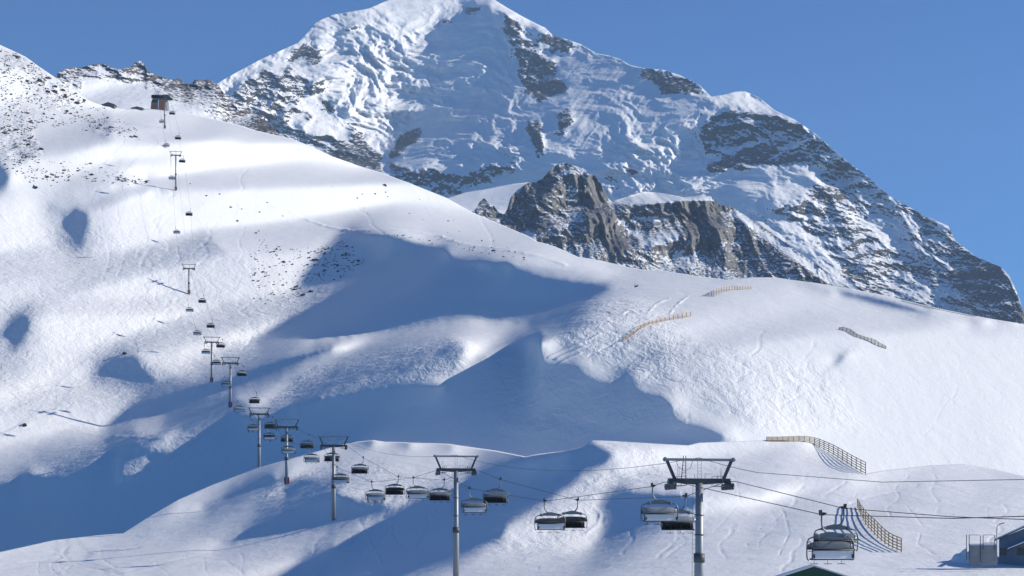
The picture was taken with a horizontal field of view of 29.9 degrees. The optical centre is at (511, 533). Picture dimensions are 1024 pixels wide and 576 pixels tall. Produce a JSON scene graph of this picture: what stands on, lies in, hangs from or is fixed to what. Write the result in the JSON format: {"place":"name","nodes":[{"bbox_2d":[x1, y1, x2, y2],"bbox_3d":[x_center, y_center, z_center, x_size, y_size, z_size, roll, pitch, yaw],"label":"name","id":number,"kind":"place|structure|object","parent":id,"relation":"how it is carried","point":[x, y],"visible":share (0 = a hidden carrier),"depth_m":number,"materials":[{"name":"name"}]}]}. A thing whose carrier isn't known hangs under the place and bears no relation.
{"place":"outdoors","nodes":[
{"label":"outdoors","id":0,"kind":"place"},
{"bbox_2d":[55,61,283,136],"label":"rocky ridge","id":1,"kind":"structure","parent":0,"point":[137,83],"depth_m":2000.69,"materials":[{"name":"white snow"}]},
{"bbox_2d":[0,45,1023,551],"bbox_3d":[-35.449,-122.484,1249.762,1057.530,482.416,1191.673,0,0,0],"label":"snow hill","id":2,"kind":"structure","parent":0,"point":[420,337],"depth_m":843.97,"materials":[{"name":"white snow"}]},
{"bbox_2d":[101,102,116,108],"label":"hut","id":3,"kind":"object","parent":2,"relation":"on","point":[111,105],"visible":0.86,"depth_m":1349.28,"materials":[{"name":"grey"}]},
{"bbox_2d":[131,106,144,110],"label":"hut","id":4,"kind":"object","parent":2,"relation":"on","point":[139,108],"visible":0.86,"depth_m":1388.27,"materials":[{"name":"grey"}]},
{"bbox_2d":[151,92,172,110],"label":"top station","id":5,"kind":"object","parent":2,"relation":"on","point":[156,104],"visible":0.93,"depth_m":1423.97,"materials":[{"name":"orange wood"}]},
{"bbox_2d":[159,95,169,128],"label":"lift tower","id":6,"kind":"structure","parent":2,"relation":"on","point":[164,99],"depth_m":1278.06,"materials":[{"name":"metal"}]},
{"bbox_2d":[170,151,181,190],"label":"lift tower","id":7,"kind":"structure","parent":2,"relation":"on","point":[175,179],"depth_m":1143.56,"materials":[{"name":"metal"}]},
{"bbox_2d":[157,99,1023,519],"bbox_3d":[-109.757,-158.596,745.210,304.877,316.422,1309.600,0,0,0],"label":"haul rope","id":8,"kind":"object","parent":7,"relation":"attached to","point":[683,483],"visible":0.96,"depth_m":184.80,"materials":[{"name":"metal"}]},
{"bbox_2d":[193,327,201,334],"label":"chairlift chair","id":9,"kind":"object","parent":8,"relation":"hanging from","point":[196,333],"visible":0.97,"depth_m":914.36,"materials":[{"name":"grey metal"}]},
{"bbox_2d":[201,345,209,354],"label":"chairlift chair","id":10,"kind":"object","parent":8,"relation":"hanging from","point":[205,351],"visible":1,"depth_m":855.83,"materials":[{"name":"grey metal"}]},
{"bbox_2d":[206,323,214,327],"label":"chairlift chair","id":11,"kind":"object","parent":8,"relation":"hanging from","point":[209,325],"visible":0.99,"depth_m":890.10,"materials":[{"name":"grey metal"}]},
{"bbox_2d":[211,355,220,364],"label":"chairlift chair","id":12,"kind":"object","parent":8,"relation":"hanging from","point":[215,362],"visible":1,"depth_m":795.38,"materials":[{"name":"grey metal"}]},
{"bbox_2d":[216,338,224,347],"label":"chairlift chair","id":13,"kind":"object","parent":8,"relation":"hanging from","point":[221,345],"visible":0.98,"depth_m":830.87,"materials":[{"name":"grey metal"}]},
{"bbox_2d":[221,376,231,385],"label":"chairlift chair","id":14,"kind":"object","parent":8,"relation":"hanging from","point":[226,384],"visible":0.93,"depth_m":742.87,"materials":[{"name":"grey metal"}]},
{"bbox_2d":[234,401,244,412],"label":"chairlift chair","id":15,"kind":"object","parent":8,"relation":"hanging from","point":[242,410],"visible":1,"depth_m":685.63,"materials":[{"name":"grey metal"}]},
{"bbox_2d":[236,366,246,376],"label":"chairlift chair","id":16,"kind":"object","parent":8,"relation":"hanging from","point":[239,374],"visible":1,"depth_m":727.91,"materials":[{"name":"grey metal"}]},
{"bbox_2d":[247,419,259,430],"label":"chairlift chair","id":17,"kind":"object","parent":8,"relation":"hanging from","point":[254,428],"visible":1,"depth_m":632.92,"materials":[{"name":"grey metal"}]},
{"bbox_2d":[249,392,259,402],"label":"chairlift chair","id":18,"kind":"object","parent":8,"relation":"hanging from","point":[254,400],"visible":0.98,"depth_m":677.98,"materials":[{"name":"grey metal"}]},
{"bbox_2d":[263,427,275,439],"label":"chairlift chair","id":19,"kind":"object","parent":8,"relation":"hanging from","point":[269,437],"visible":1,"depth_m":581.31,"materials":[{"name":"grey metal"}]},
{"bbox_2d":[264,416,276,429],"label":"chairlift chair","id":20,"kind":"object","parent":8,"relation":"hanging from","point":[271,426],"visible":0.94,"depth_m":623.85,"materials":[{"name":"grey metal"}]},
{"bbox_2d":[280,429,293,442],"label":"chairlift chair","id":21,"kind":"object","parent":8,"relation":"hanging from","point":[282,439],"visible":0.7,"depth_m":575.14,"materials":[{"name":"grey metal"}]},
{"bbox_2d":[281,439,295,453],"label":"chairlift chair","id":22,"kind":"object","parent":8,"relation":"hanging from","point":[288,450],"visible":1,"depth_m":530.83,"materials":[{"name":"grey metal"}]},
{"bbox_2d":[300,439,314,448],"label":"chairlift chair","id":23,"kind":"object","parent":8,"relation":"hanging from","point":[306,445],"visible":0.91,"depth_m":526.64,"materials":[{"name":"grey metal"}]},
{"bbox_2d":[304,447,319,463],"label":"chairlift chair","id":24,"kind":"object","parent":8,"relation":"hanging from","point":[311,459],"visible":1,"depth_m":479.65,"materials":[{"name":"grey metal"}]},
{"bbox_2d":[324,452,339,462],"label":"chairlift chair","id":25,"kind":"object","parent":8,"relation":"hanging from","point":[327,458],"visible":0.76,"depth_m":476.32,"materials":[{"name":"grey metal"}]},
{"bbox_2d":[331,466,348,483],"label":"chairlift chair","id":26,"kind":"object","parent":8,"relation":"hanging from","point":[340,479],"visible":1,"depth_m":428.59,"materials":[{"name":"grey metal"}]},
{"bbox_2d":[351,456,368,474],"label":"chairlift chair","id":27,"kind":"object","parent":8,"relation":"hanging from","point":[359,470],"visible":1,"depth_m":430.22,"materials":[{"name":"grey metal"}]},
{"bbox_2d":[365,480,384,500],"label":"chairlift chair","id":28,"kind":"object","parent":8,"relation":"hanging from","point":[375,496],"visible":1,"depth_m":379.18,"materials":[{"name":"grey metal"}]},
{"bbox_2d":[385,475,404,494],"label":"chairlift chair","id":29,"kind":"object","parent":8,"relation":"hanging from","point":[394,490],"visible":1,"depth_m":384.07,"materials":[{"name":"grey metal"}]},
{"bbox_2d":[406,476,428,500],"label":"chairlift chair","id":30,"kind":"object","parent":8,"relation":"hanging from","point":[417,494],"visible":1,"depth_m":333.11,"materials":[{"name":"grey metal"}]},
{"bbox_2d":[429,478,451,500],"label":"chairlift chair","id":31,"kind":"object","parent":8,"relation":"hanging from","point":[442,496],"visible":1,"depth_m":336.84,"materials":[{"name":"grey metal"}]},
{"bbox_2d":[461,486,486,512],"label":"chairlift chair","id":32,"kind":"object","parent":8,"relation":"hanging from","point":[474,507],"visible":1,"depth_m":286.22,"materials":[{"name":"grey metal"}]},
{"bbox_2d":[483,477,508,504],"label":"chairlift chair","id":33,"kind":"object","parent":8,"relation":"hanging from","point":[496,498],"visible":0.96,"depth_m":292.76,"materials":[{"name":"grey"}]},
{"bbox_2d":[534,498,565,532],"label":"chairlift chair","id":34,"kind":"object","parent":8,"relation":"hanging from","point":[550,523],"visible":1,"depth_m":240.76,"materials":[{"name":"grey metal"}]},
{"bbox_2d":[557,497,586,530],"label":"chairlift chair","id":35,"kind":"object","parent":8,"relation":"hanging from","point":[575,522],"visible":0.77,"depth_m":248.04,"materials":[{"name":"grey"}]},
{"bbox_2d":[640,483,677,524],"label":"chairlift chair","id":36,"kind":"object","parent":8,"relation":"hanging from","point":[661,514],"visible":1,"depth_m":195.90,"materials":[{"name":"grey metal"}]},
{"bbox_2d":[661,493,694,532],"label":"chairlift chair","id":37,"kind":"object","parent":8,"relation":"hanging from","point":[684,523],"visible":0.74,"depth_m":204.68,"materials":[{"name":"grey"}]},
{"bbox_2d":[806,510,854,563],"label":"chairlift chair","id":38,"kind":"object","parent":8,"relation":"hanging from","point":[831,550],"visible":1,"depth_m":151.74,"materials":[{"name":"grey metal"}]},
{"bbox_2d":[813,504,858,550],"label":"chairlift chair","id":39,"kind":"object","parent":8,"relation":"hanging from","point":[840,527],"visible":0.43,"depth_m":162.54,"materials":[{"name":"grey metal"}]},
{"bbox_2d":[168,117,1023,481],"bbox_3d":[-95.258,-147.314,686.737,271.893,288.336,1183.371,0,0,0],"label":"signal cable","id":40,"kind":"object","parent":7,"relation":"attached to","point":[710,461],"visible":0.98,"depth_m":181.90,"materials":[{"name":"metal"}]},
{"bbox_2d":[182,264,195,294],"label":"lift tower","id":41,"kind":"structure","parent":2,"relation":"on","point":[188,284],"depth_m":1016.39,"materials":[{"name":"metal"}]},
{"bbox_2d":[203,336,219,382],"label":"lift tower","id":42,"kind":"structure","parent":2,"relation":"on","point":[211,377],"depth_m":851.94,"materials":[{"name":"metal"}]},
{"bbox_2d":[221,357,239,407],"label":"lift tower","id":43,"kind":"structure","parent":2,"relation":"on","point":[229,389],"depth_m":752.15,"materials":[{"name":"metal"}]},
{"bbox_2d":[0,49,524,303],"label":"scree","id":44,"kind":"structure","parent":2,"relation":"on","point":[135,181],"depth_m":1148.39,"materials":[{"name":"grey stone"}]},
{"bbox_2d":[623,312,690,339],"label":"snow fence","id":45,"kind":"object","parent":2,"relation":"on","point":[640,326],"visible":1,"depth_m":744.69,"materials":[{"name":"brown wood"}]},
{"bbox_2d":[706,286,750,296],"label":"snow fence","id":46,"kind":"object","parent":2,"relation":"on","point":[742,287],"visible":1,"depth_m":841.66,"materials":[{"name":"brown wood"}]},
{"bbox_2d":[839,327,885,348],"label":"snow fence","id":47,"kind":"object","parent":2,"relation":"on","point":[860,336],"visible":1,"depth_m":769.30,"materials":[{"name":"brown wood"}]},
{"bbox_2d":[901,299,975,316],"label":"snow fence","id":48,"kind":"object","parent":2,"relation":"on","point":[939,308],"visible":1,"depth_m":842.54,"materials":[{"name":"brown wood"}]},
{"bbox_2d":[0,440,1023,575],"bbox_3d":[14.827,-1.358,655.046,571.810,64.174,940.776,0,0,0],"label":"snow hill","id":49,"kind":"structure","parent":0,"point":[263,521],"depth_m":396.30,"materials":[{"name":"white snow"}]},
{"bbox_2d":[248,407,270,466],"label":"lift tower","id":50,"kind":"structure","parent":49,"relation":"on","point":[259,438],"depth_m":637.04,"materials":[{"name":"metal"}]},
{"bbox_2d":[274,419,299,484],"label":"lift tower","id":51,"kind":"structure","parent":49,"relation":"on","point":[286,479],"depth_m":555.85,"materials":[{"name":"metal"}]},
{"bbox_2d":[318,435,348,520],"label":"lift tower","id":52,"kind":"structure","parent":49,"relation":"on","point":[333,487],"depth_m":456.54,"materials":[{"name":"metal"}]},
{"bbox_2d":[433,455,478,575],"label":"lift tower","id":53,"kind":"structure","parent":49,"relation":"on","point":[455,553],"depth_m":311.27,"materials":[{"name":"metal"}]},
{"bbox_2d":[663,456,734,575],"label":"lift tower","id":54,"kind":"structure","parent":49,"relation":"on","point":[699,558],"depth_m":190.67,"materials":[{"name":"metal"}]},
{"bbox_2d":[766,436,865,474],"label":"snow fence","id":55,"kind":"object","parent":49,"relation":"on","point":[793,438],"visible":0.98,"depth_m":431.17,"materials":[{"name":"brown wood"}]},
{"bbox_2d":[857,499,901,551],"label":"snow fence","id":56,"kind":"object","parent":49,"relation":"on","point":[884,531],"visible":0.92,"depth_m":311.65,"materials":[{"name":"brown wood"}]},
{"bbox_2d":[950,548,968,563],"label":"snow bank","id":57,"kind":"structure","parent":49,"relation":"on","point":[960,557],"depth_m":285.43,"materials":[{"name":"white snow"}]},
{"bbox_2d":[966,535,997,564],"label":"yard wall","id":58,"kind":"structure","parent":49,"relation":"on","point":[982,554],"depth_m":279.25,"materials":[{"name":"grey concrete"}]},
{"bbox_2d":[996,523,1003,562],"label":"street lamp","id":59,"kind":"object","parent":49,"relation":"on","point":[996,541],"visible":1,"depth_m":277.39,"materials":[{"name":"metal"}]},
{"bbox_2d":[995,525,1023,565],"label":"lift building","id":60,"kind":"structure","parent":49,"relation":"on","point":[1011,548],"depth_m":284.85,"materials":[{"name":"grey"}]},
{"bbox_2d":[1000,549,1005,554],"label":"window","id":61,"kind":"structure","parent":60,"relation":"in","point":[1002,551],"depth_m":285.05,"materials":[{"name":"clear glass"}]},
{"bbox_2d":[1018,549,1023,554],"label":"window","id":62,"kind":"structure","parent":60,"relation":"in","point":[1020,551],"depth_m":284.39,"materials":[{"name":"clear glass"}]},
{"bbox_2d":[0,0,1023,312],"label":"sky","id":63,"kind":"structure","parent":0,"point":[924,98],"materials":[{"name":"blue"}]},
{"bbox_2d":[217,0,1023,323],"bbox_3d":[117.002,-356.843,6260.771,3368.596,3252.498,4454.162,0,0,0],"label":"mountain","id":64,"kind":"structure","parent":0,"point":[445,98],"depth_m":5745.83,"materials":[{"name":"white snow"}]},
{"bbox_2d":[448,182,527,213],"bbox_3d":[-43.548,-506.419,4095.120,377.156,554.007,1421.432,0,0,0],"label":"glacier shelf","id":65,"kind":"object","parent":64,"relation":"attached to","point":[498,198],"visible":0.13,"depth_m":3829.43,"materials":[{"name":"white snow"}]},
{"bbox_2d":[473,163,849,288],"bbox_3d":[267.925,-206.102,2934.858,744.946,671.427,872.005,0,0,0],"label":"mountain cliffs","id":66,"kind":"structure","parent":0,"point":[571,209],"depth_m":2701.80,"materials":[{"name":"grey stone"}]},
{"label":"snow ground","id":67,"kind":"structure","parent":0,"visible":0},
{"bbox_2d":[776,565,846,575],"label":"lift hall","id":68,"kind":"structure","parent":67,"relation":"on","point":[811,570],"depth_m":149.85,"materials":[{"name":"green metal"}]}
]}

